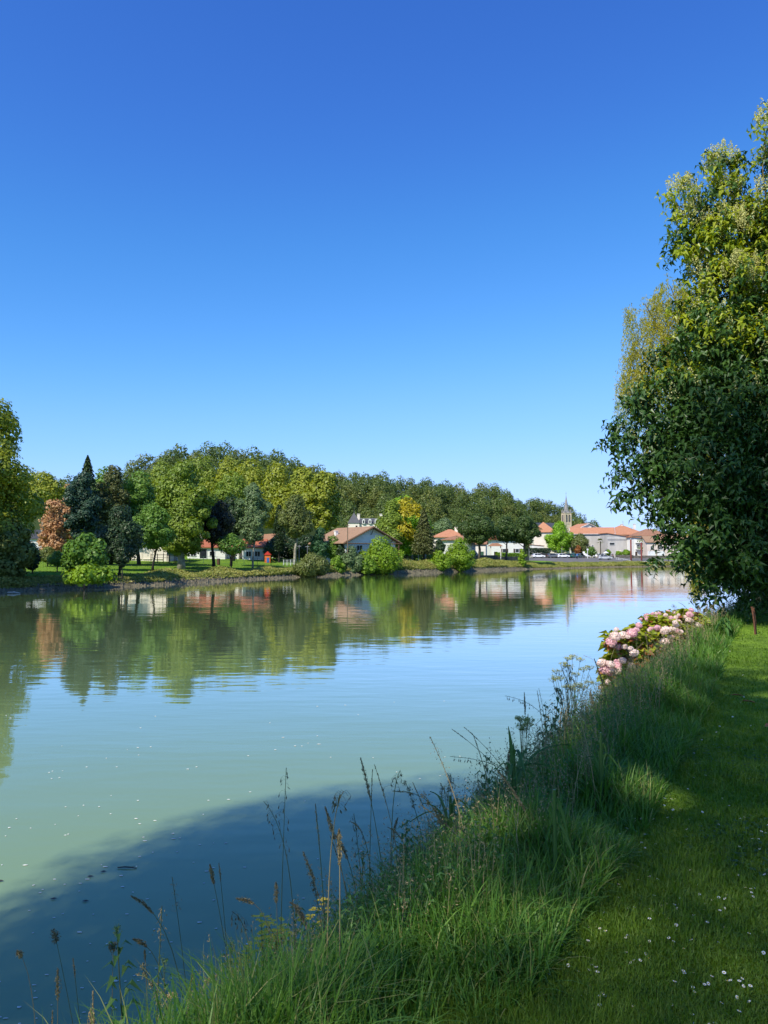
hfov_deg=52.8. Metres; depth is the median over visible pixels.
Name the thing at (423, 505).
hillside tree
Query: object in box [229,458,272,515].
plane tree
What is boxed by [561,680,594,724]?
umbel plant
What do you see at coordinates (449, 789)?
grass stalk
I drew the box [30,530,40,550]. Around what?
white house
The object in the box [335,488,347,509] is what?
hillside tree
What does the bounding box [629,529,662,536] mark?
tan roofed house
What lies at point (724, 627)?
nettle plant
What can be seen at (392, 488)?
hillside tree
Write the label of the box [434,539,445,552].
cypress
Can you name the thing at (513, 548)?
white villa
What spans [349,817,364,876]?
grass stalk
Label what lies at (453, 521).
hillside tree
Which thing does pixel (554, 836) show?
reed plant
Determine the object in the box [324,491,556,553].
hillside undergrowth
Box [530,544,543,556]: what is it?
annexe
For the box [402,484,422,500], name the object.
hillside tree
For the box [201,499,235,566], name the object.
plum tree
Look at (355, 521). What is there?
manor house
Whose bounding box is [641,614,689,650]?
hydrangea
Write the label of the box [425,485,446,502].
hillside tree
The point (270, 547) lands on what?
dark thicket
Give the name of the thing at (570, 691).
grass stalk
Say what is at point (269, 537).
old house
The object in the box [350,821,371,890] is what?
grass stalk
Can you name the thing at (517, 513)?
hillside tree
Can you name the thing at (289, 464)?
hillside tree
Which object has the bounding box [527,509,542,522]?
hillside tree
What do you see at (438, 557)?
bank shrub
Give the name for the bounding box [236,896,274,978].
grass stalk
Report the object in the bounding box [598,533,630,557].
grey house
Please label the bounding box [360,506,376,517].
hillside tree
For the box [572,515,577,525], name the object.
hillside tree
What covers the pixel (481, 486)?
hillside tree
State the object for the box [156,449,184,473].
hillside tree
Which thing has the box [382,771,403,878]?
grass stalk
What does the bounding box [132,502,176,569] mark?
park tree
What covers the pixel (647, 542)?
pink town house
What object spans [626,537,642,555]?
balcony house
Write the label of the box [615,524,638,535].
great roofed house
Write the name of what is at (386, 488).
hillside tree
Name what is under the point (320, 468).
hillside tree
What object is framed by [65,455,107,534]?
spruce
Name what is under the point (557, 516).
hillside tree
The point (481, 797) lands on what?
grass stalk
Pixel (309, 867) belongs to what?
grass stalk
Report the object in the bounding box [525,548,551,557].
hedge
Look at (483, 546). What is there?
arched cottage
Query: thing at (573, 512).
hillside tree
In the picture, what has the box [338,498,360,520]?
hillside tree
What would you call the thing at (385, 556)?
bank shrub
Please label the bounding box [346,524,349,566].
utility pole
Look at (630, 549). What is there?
mooring pile
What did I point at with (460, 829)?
grass stalk
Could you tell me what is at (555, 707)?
nettle plant
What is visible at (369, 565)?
bank shrub
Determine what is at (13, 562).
riverbank tree
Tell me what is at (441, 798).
grass stalk
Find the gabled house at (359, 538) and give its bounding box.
[308,526,402,562]
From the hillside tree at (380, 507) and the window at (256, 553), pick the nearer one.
the window at (256, 553)
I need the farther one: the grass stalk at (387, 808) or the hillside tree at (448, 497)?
the hillside tree at (448, 497)
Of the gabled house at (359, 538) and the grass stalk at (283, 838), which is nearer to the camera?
the grass stalk at (283, 838)
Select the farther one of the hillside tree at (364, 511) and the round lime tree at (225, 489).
the hillside tree at (364, 511)
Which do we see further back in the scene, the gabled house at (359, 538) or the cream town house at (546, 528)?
the cream town house at (546, 528)
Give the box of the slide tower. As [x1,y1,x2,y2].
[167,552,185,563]
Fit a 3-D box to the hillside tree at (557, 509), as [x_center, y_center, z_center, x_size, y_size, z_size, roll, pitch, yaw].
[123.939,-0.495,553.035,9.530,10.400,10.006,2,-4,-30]
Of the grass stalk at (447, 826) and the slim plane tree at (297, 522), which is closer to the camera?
the grass stalk at (447, 826)
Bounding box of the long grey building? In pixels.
[569,527,615,556]
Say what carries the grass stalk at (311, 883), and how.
on the ground at (749, 639)
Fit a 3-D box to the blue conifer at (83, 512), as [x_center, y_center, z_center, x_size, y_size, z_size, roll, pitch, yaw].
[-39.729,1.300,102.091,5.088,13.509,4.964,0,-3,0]
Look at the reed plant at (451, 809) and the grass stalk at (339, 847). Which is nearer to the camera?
the grass stalk at (339, 847)
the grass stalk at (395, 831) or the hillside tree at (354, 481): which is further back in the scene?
the hillside tree at (354, 481)
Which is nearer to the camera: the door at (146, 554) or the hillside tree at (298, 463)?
the door at (146, 554)
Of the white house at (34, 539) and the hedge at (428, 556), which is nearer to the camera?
the white house at (34, 539)
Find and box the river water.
[0,566,749,1023]
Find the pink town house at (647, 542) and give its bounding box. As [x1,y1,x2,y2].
[640,536,670,555]
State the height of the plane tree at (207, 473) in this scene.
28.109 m
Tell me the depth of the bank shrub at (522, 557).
190.58 m
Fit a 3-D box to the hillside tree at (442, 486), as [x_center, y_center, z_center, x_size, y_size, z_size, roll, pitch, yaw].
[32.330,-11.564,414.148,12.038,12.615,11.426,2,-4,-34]
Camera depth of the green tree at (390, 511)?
166.55 m
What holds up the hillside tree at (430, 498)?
on the ground at (749, 639)
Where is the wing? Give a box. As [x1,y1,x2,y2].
[227,549,241,558]
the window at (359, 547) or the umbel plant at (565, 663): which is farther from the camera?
the window at (359, 547)
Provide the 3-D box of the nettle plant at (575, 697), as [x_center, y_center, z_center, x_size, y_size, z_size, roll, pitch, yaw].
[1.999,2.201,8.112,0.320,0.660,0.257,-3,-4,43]
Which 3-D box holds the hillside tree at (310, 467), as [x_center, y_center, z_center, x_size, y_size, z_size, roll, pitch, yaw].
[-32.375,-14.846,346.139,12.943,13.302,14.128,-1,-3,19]
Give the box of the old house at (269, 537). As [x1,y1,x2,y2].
[263,534,284,557]
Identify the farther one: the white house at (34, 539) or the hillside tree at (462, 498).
the hillside tree at (462, 498)
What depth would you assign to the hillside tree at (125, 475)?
299.46 m
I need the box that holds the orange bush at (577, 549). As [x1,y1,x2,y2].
[574,545,580,552]
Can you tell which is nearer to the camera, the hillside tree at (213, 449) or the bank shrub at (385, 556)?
the bank shrub at (385, 556)
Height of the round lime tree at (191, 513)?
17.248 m
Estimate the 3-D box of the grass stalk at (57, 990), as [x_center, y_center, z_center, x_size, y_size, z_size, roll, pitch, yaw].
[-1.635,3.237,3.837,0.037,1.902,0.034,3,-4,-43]
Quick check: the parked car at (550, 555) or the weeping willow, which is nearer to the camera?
the weeping willow
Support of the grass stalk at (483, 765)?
on the ground at (749, 639)
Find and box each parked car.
[531,554,544,557]
[547,553,558,557]
[557,553,569,557]
[570,553,581,557]
[597,555,611,559]
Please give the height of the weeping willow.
15.992 m
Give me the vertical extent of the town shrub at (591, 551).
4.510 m
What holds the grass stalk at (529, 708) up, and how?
on the ground at (749, 639)
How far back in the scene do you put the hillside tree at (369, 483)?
376.40 m
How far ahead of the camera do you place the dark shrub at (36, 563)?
91.50 m
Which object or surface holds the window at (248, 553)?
in the pavilion at (248, 552)
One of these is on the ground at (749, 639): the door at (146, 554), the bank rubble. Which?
the bank rubble
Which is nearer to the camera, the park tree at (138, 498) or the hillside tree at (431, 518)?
the park tree at (138, 498)
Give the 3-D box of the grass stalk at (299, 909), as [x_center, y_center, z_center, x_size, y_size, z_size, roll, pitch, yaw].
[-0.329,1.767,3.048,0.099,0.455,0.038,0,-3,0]
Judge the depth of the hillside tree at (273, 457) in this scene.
340.31 m
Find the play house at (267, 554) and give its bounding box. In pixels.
[264,551,274,562]
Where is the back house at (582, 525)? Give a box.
[568,523,595,552]
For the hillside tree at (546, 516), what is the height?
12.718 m
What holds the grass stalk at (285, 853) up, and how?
on the ground at (749, 639)
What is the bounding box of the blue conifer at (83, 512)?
[61,471,103,539]
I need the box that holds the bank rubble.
[0,565,669,592]
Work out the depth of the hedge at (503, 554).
212.83 m
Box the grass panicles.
[192,595,767,1008]
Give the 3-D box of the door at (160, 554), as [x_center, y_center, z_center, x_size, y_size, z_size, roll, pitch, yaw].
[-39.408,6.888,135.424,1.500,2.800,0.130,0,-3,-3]
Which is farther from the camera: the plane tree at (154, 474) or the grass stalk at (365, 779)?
the plane tree at (154, 474)
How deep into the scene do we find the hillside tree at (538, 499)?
514.95 m
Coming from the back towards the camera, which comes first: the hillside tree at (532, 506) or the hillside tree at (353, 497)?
the hillside tree at (532, 506)
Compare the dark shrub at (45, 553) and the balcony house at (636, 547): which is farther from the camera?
the balcony house at (636, 547)
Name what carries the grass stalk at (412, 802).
on the ground at (749, 639)
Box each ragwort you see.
[231,922,269,982]
[250,913,292,974]
[297,897,329,943]
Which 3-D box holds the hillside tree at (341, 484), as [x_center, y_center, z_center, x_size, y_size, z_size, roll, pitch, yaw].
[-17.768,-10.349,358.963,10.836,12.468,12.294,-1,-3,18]
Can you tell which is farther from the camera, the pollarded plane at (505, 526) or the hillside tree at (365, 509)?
the hillside tree at (365, 509)
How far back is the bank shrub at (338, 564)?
138.43 m
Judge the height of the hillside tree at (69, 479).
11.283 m
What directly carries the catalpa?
on the ground at (749, 639)
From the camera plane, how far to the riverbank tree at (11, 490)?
84.40 m
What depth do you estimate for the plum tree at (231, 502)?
131.00 m
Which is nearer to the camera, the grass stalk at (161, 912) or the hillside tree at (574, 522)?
the grass stalk at (161, 912)
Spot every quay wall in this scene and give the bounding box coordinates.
[473,555,528,560]
[533,553,583,557]
[615,555,672,558]
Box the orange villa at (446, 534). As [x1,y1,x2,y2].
[433,527,462,553]
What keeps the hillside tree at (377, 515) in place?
on the ground at (749, 639)
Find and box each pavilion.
[187,539,226,558]
[241,539,268,559]
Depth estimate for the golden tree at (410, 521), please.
168.52 m
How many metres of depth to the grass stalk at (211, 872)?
4.20 m
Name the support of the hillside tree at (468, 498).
on the ground at (749, 639)
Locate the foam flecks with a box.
[0,714,440,1023]
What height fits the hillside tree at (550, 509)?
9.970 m
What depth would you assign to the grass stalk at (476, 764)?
5.51 m
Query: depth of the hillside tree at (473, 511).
384.07 m
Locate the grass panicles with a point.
(714, 614)
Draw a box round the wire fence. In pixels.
[176,555,263,564]
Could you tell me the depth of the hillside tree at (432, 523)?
316.16 m
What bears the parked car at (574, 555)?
on the car park
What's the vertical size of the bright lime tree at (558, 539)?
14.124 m
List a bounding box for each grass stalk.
[16,950,34,1020]
[49,929,72,1023]
[54,968,61,1023]
[72,958,79,1020]
[87,1008,94,1023]
[92,991,94,1022]
[108,941,119,1018]
[130,895,183,1007]
[133,938,167,1002]
[135,973,170,1005]
[139,962,165,1020]
[143,949,147,1012]
[152,908,166,1023]
[170,877,186,993]
[209,864,228,967]
[218,863,227,957]
[231,912,251,967]
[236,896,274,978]
[264,801,294,942]
[273,882,279,953]
[275,768,289,941]
[289,901,311,961]
[303,852,325,923]
[307,872,321,925]
[315,804,325,959]
[324,806,350,928]
[327,791,350,964]
[330,836,348,898]
[335,834,355,892]
[336,828,343,974]
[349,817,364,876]
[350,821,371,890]
[360,758,382,874]
[369,769,372,897]
[374,764,399,869]
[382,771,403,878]
[388,827,408,863]
[391,818,397,863]
[392,790,443,848]
[402,781,424,848]
[420,791,456,857]
[420,804,481,866]
[430,737,466,846]
[431,811,503,886]
[438,786,444,823]
[446,773,453,804]
[450,756,508,774]
[452,729,498,770]
[473,736,492,808]
[473,793,487,813]
[497,770,528,818]
[504,749,509,796]
[507,696,552,736]
[524,692,526,753]
[553,686,567,778]
[558,665,595,808]
[563,662,576,759]
[564,677,582,738]
[566,696,570,742]
[594,658,611,722]
[613,643,630,729]
[625,646,640,710]
[635,631,638,691]
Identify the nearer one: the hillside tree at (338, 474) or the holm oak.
the holm oak
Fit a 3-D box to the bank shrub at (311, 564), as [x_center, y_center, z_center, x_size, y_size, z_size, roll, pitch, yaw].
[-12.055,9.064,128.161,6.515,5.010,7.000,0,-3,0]
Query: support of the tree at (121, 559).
on the ground at (749, 639)
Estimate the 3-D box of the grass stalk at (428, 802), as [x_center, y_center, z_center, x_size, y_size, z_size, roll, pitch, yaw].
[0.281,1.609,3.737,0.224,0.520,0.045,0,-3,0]
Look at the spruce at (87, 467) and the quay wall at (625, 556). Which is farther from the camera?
the quay wall at (625, 556)
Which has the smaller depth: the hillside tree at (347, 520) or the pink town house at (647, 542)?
the pink town house at (647, 542)
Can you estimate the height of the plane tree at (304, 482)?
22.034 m
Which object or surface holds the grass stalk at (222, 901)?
on the ground at (749, 639)
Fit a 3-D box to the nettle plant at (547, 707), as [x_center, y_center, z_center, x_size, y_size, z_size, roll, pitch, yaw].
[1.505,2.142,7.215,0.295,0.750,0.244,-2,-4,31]
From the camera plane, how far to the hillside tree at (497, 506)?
406.96 m
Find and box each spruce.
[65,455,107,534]
[409,508,439,559]
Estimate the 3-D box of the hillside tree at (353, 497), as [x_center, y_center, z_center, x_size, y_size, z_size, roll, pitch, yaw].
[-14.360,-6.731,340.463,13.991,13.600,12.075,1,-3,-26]
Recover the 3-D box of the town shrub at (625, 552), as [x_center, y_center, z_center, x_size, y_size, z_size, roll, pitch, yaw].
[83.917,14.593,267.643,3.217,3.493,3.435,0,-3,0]
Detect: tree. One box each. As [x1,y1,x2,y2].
[0,397,49,553]
[0,518,40,581]
[9,479,32,523]
[20,470,65,532]
[57,473,73,485]
[95,466,113,514]
[113,469,162,564]
[114,546,129,578]
[120,465,141,489]
[124,453,159,473]
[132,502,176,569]
[138,458,186,510]
[139,465,156,486]
[152,449,172,463]
[153,459,217,568]
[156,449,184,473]
[163,443,189,460]
[176,453,218,537]
[180,452,215,474]
[192,441,223,465]
[197,453,225,473]
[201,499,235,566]
[204,456,258,498]
[209,440,237,461]
[211,471,259,560]
[215,532,247,567]
[219,451,240,468]
[225,496,243,565]
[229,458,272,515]
[231,448,250,465]
[234,482,273,567]
[242,445,267,464]
[245,454,268,474]
[253,460,300,531]
[261,449,286,471]
[265,455,295,482]
[273,466,314,536]
[277,493,314,564]
[288,457,306,478]
[300,470,341,531]
[308,464,321,475]
[312,464,326,472]
[324,517,346,533]
[334,471,345,490]
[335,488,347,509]
[337,476,351,492]
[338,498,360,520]
[339,513,362,527]
[340,483,365,506]
[341,480,366,503]
[346,471,362,481]
[347,473,362,483]
[356,503,378,517]
[358,472,373,493]
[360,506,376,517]
[364,476,380,492]
[364,509,379,517]
[367,480,384,504]
[367,484,390,507]
[371,475,395,494]
[371,499,387,515]
[372,471,392,483]
[375,492,395,511]
[375,498,407,548]
[382,482,398,496]
[386,493,433,557]
[387,491,400,499]
[390,480,401,495]
[393,475,409,495]
[399,490,414,502]
[400,476,415,492]
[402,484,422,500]
[408,482,430,500]
[414,495,438,514]
[416,476,437,492]
[417,488,443,510]
[418,515,437,532]
[419,500,446,521]
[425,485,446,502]
[427,513,437,528]
[432,517,453,533]
[434,480,454,496]
[435,487,454,503]
[439,504,454,517]
[448,495,466,512]
[450,492,465,505]
[450,517,461,532]
[451,506,466,517]
[453,508,472,527]
[454,482,468,497]
[458,491,479,506]
[460,501,482,515]
[471,482,492,497]
[473,489,491,506]
[475,497,491,514]
[480,497,506,515]
[484,482,503,499]
[491,512,501,522]
[495,488,513,504]
[501,499,515,513]
[501,512,517,524]
[507,503,527,519]
[517,503,528,515]
[525,499,541,514]
[526,497,544,512]
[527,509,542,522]
[533,509,553,522]
[537,499,550,512]
[544,503,556,513]
[544,520,574,552]
[549,514,560,522]
[552,505,563,515]
[560,505,576,515]
[569,532,589,552]
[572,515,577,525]
[573,512,586,522]
[573,517,584,523]
[591,98,767,622]
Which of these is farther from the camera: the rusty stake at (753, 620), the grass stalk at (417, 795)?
the rusty stake at (753, 620)
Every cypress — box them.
[37,499,69,551]
[60,484,72,552]
[272,505,286,562]
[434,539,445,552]
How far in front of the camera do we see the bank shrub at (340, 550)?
147.16 m
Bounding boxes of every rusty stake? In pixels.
[751,607,755,634]
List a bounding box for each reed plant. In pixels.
[410,791,467,841]
[495,726,583,808]
[543,789,576,888]
[587,732,621,812]
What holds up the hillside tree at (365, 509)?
on the ground at (749, 639)
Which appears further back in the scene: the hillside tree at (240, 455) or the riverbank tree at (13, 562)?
the hillside tree at (240, 455)
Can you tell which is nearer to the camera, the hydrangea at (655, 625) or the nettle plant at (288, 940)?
the nettle plant at (288, 940)
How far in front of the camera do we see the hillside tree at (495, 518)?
392.81 m
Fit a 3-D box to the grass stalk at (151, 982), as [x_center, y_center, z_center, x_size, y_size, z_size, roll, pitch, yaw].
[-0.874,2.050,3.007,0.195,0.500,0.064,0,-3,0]
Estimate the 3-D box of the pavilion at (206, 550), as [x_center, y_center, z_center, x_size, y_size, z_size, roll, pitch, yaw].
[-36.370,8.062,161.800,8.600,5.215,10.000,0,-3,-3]
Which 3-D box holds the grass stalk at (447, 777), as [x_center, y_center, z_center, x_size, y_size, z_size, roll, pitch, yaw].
[0.345,1.557,4.034,0.216,0.765,0.086,0,-3,0]
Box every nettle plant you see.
[96,921,145,1023]
[146,953,175,1023]
[215,937,242,994]
[284,898,307,958]
[344,847,373,916]
[384,819,419,885]
[471,752,498,806]
[528,702,553,756]
[540,688,567,744]
[564,694,578,730]
[715,618,733,635]
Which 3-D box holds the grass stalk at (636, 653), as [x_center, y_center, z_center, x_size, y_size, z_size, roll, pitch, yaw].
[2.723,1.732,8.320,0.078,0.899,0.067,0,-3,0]
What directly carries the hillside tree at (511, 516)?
on the ground at (749, 639)
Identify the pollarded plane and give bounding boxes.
[456,513,501,558]
[496,516,518,559]
[511,514,542,561]
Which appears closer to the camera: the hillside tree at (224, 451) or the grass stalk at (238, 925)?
the grass stalk at (238, 925)
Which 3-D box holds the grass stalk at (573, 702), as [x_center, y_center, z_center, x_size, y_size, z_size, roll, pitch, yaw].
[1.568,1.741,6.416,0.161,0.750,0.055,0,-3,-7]
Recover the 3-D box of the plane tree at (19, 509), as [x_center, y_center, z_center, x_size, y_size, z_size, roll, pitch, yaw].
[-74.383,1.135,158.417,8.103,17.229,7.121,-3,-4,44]
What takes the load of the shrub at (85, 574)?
on the ground at (749, 639)
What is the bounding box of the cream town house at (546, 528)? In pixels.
[532,522,553,552]
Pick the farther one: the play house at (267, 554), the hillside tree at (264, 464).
the hillside tree at (264, 464)
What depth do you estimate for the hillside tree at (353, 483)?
350.09 m
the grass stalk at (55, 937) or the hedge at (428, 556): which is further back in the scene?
the hedge at (428, 556)
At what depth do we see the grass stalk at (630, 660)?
7.37 m
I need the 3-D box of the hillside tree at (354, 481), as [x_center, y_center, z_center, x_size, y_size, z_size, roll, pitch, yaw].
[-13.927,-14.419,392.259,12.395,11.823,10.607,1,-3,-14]
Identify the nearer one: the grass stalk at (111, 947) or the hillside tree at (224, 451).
the grass stalk at (111, 947)
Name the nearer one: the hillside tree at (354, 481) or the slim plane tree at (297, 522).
the slim plane tree at (297, 522)
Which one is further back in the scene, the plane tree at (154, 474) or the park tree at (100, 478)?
the plane tree at (154, 474)
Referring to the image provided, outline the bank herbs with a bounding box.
[0,557,680,588]
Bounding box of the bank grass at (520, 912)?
[24,596,767,1023]
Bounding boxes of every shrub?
[26,553,40,573]
[39,546,57,566]
[47,550,62,571]
[61,563,117,590]
[292,552,330,577]
[327,535,338,559]
[330,555,345,572]
[335,544,344,556]
[341,546,364,572]
[361,535,405,574]
[361,554,377,574]
[428,550,453,571]
[445,536,476,571]
[518,548,527,565]
[585,546,595,557]
[622,549,629,554]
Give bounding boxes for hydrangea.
[595,622,664,691]
[637,608,711,630]
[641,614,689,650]
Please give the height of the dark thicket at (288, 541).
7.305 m
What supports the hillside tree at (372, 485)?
on the ground at (749, 639)
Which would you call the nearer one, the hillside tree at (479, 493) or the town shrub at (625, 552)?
the town shrub at (625, 552)
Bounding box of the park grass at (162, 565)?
[25,557,298,575]
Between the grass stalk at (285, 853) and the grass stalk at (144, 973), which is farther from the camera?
the grass stalk at (285, 853)
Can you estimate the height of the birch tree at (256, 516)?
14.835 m
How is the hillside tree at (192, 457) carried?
on the ground at (749, 639)
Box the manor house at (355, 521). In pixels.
[348,513,381,527]
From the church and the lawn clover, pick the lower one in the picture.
the lawn clover
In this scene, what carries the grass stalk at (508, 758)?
on the ground at (749, 639)
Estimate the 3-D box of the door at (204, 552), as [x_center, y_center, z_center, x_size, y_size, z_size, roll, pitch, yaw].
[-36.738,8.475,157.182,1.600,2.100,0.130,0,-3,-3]
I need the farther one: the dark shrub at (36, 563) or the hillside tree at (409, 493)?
the hillside tree at (409, 493)
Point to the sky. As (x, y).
(405, 238)
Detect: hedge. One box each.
[405,554,432,559]
[495,552,519,556]
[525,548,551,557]
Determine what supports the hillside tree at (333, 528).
on the ground at (749, 639)
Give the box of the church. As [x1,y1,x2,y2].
[529,497,571,552]
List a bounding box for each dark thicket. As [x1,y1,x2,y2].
[262,538,285,559]
[274,529,300,559]
[293,534,312,559]
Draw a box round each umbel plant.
[515,715,534,760]
[548,654,595,726]
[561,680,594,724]
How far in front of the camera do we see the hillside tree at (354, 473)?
399.21 m
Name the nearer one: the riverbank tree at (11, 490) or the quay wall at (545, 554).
the riverbank tree at (11, 490)
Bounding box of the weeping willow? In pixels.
[612,273,759,605]
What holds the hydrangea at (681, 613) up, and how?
on the ground at (749, 639)
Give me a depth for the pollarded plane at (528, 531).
196.26 m
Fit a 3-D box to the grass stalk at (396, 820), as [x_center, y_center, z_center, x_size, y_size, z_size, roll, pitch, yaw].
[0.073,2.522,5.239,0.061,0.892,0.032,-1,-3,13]
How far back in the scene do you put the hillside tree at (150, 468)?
281.16 m
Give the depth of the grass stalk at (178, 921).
4.19 m
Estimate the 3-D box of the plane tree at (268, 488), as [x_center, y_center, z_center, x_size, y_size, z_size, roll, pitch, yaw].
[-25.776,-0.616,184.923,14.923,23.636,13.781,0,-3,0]
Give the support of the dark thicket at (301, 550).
on the ground at (749, 639)
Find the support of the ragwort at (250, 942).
on the ground at (749, 639)
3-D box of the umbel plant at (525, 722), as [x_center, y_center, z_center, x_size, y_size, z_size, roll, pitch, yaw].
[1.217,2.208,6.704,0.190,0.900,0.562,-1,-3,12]
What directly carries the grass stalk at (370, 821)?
on the ground at (749, 639)
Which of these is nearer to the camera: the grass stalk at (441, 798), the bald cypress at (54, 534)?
the grass stalk at (441, 798)
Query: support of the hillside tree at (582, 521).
on the ground at (749, 639)
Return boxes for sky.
[0,0,767,531]
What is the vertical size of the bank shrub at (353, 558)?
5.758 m
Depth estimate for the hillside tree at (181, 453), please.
322.70 m
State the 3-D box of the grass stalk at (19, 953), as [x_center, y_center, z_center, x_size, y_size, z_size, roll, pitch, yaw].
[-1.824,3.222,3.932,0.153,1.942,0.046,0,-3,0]
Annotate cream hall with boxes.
[131,547,177,561]
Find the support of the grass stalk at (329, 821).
on the ground at (749, 639)
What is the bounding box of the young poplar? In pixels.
[310,526,328,557]
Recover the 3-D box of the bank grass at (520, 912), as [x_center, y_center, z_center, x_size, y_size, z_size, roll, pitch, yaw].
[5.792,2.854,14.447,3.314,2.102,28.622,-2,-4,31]
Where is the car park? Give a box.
[529,557,673,561]
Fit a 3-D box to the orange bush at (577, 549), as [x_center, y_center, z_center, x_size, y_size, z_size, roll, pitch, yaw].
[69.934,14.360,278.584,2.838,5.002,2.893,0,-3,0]
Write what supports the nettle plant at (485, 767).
on the ground at (749, 639)
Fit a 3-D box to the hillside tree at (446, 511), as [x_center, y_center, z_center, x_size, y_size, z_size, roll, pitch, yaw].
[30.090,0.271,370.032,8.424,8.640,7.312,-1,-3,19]
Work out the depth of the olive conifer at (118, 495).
117.32 m
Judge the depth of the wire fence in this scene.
136.50 m
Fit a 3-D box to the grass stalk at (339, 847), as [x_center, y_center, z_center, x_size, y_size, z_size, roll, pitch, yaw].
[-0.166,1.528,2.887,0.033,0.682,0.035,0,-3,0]
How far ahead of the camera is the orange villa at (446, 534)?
210.78 m
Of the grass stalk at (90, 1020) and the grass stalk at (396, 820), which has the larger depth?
the grass stalk at (396, 820)
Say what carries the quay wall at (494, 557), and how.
on the ground at (749, 639)
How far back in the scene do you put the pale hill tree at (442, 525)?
233.98 m
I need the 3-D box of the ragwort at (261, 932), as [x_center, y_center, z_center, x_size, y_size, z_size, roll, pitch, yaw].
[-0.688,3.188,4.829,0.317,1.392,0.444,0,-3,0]
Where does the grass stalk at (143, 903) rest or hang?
on the ground at (749, 639)
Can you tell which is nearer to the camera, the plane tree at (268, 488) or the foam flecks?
the foam flecks
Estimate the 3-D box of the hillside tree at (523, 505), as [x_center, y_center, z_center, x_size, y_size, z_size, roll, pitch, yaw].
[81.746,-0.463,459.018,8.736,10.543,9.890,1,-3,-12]
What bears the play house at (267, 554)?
on the ground at (749, 639)
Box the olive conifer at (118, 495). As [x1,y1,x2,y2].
[96,465,130,564]
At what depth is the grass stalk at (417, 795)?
4.52 m
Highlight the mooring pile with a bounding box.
[630,538,631,560]
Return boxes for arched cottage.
[472,541,488,554]
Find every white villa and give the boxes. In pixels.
[441,535,470,553]
[487,538,522,554]
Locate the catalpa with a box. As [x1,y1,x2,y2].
[60,529,110,588]
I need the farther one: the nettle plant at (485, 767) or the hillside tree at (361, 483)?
the hillside tree at (361, 483)
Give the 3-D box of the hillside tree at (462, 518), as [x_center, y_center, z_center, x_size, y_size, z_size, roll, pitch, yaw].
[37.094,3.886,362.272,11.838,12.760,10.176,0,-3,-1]
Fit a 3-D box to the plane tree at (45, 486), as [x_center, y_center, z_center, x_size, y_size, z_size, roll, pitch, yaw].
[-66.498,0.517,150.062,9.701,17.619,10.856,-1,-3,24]
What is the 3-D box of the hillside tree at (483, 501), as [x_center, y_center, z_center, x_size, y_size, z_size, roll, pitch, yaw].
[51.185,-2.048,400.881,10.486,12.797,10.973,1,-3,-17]
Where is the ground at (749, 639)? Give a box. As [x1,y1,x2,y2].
[1,469,767,1023]
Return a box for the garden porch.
[488,543,501,558]
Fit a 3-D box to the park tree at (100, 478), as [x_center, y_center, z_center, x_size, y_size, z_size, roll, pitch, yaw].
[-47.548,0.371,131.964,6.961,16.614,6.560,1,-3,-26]
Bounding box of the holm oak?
[94,503,145,574]
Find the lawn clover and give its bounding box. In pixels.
[510,743,767,1023]
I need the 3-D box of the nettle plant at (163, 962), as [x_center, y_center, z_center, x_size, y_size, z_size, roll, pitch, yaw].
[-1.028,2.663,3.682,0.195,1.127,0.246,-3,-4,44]
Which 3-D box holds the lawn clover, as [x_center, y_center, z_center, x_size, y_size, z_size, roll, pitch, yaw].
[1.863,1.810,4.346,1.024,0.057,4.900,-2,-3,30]
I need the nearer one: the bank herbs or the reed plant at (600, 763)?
the reed plant at (600, 763)
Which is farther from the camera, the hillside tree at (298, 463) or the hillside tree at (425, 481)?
the hillside tree at (425, 481)
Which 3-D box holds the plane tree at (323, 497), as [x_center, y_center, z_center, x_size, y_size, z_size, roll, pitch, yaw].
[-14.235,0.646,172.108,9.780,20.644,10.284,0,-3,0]
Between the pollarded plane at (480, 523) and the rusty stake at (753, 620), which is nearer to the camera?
the rusty stake at (753, 620)
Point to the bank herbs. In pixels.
(223, 572)
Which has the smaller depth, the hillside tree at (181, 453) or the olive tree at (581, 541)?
the olive tree at (581, 541)
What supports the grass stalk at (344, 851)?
on the ground at (749, 639)
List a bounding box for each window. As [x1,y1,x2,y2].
[246,551,251,556]
[254,551,259,556]
[356,545,362,551]
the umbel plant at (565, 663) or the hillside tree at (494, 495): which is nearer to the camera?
the umbel plant at (565, 663)
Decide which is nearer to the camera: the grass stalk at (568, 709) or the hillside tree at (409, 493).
the grass stalk at (568, 709)
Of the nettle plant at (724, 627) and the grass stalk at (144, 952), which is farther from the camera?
the nettle plant at (724, 627)
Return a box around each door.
[142,548,151,558]
[155,547,162,558]
[199,549,206,558]
[648,551,654,555]
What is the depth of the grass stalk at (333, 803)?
2.95 m
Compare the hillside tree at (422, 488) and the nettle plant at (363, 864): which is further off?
the hillside tree at (422, 488)
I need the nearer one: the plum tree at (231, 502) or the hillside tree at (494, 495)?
the plum tree at (231, 502)
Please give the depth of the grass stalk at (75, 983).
3.98 m
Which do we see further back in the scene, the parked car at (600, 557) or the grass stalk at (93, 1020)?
the parked car at (600, 557)

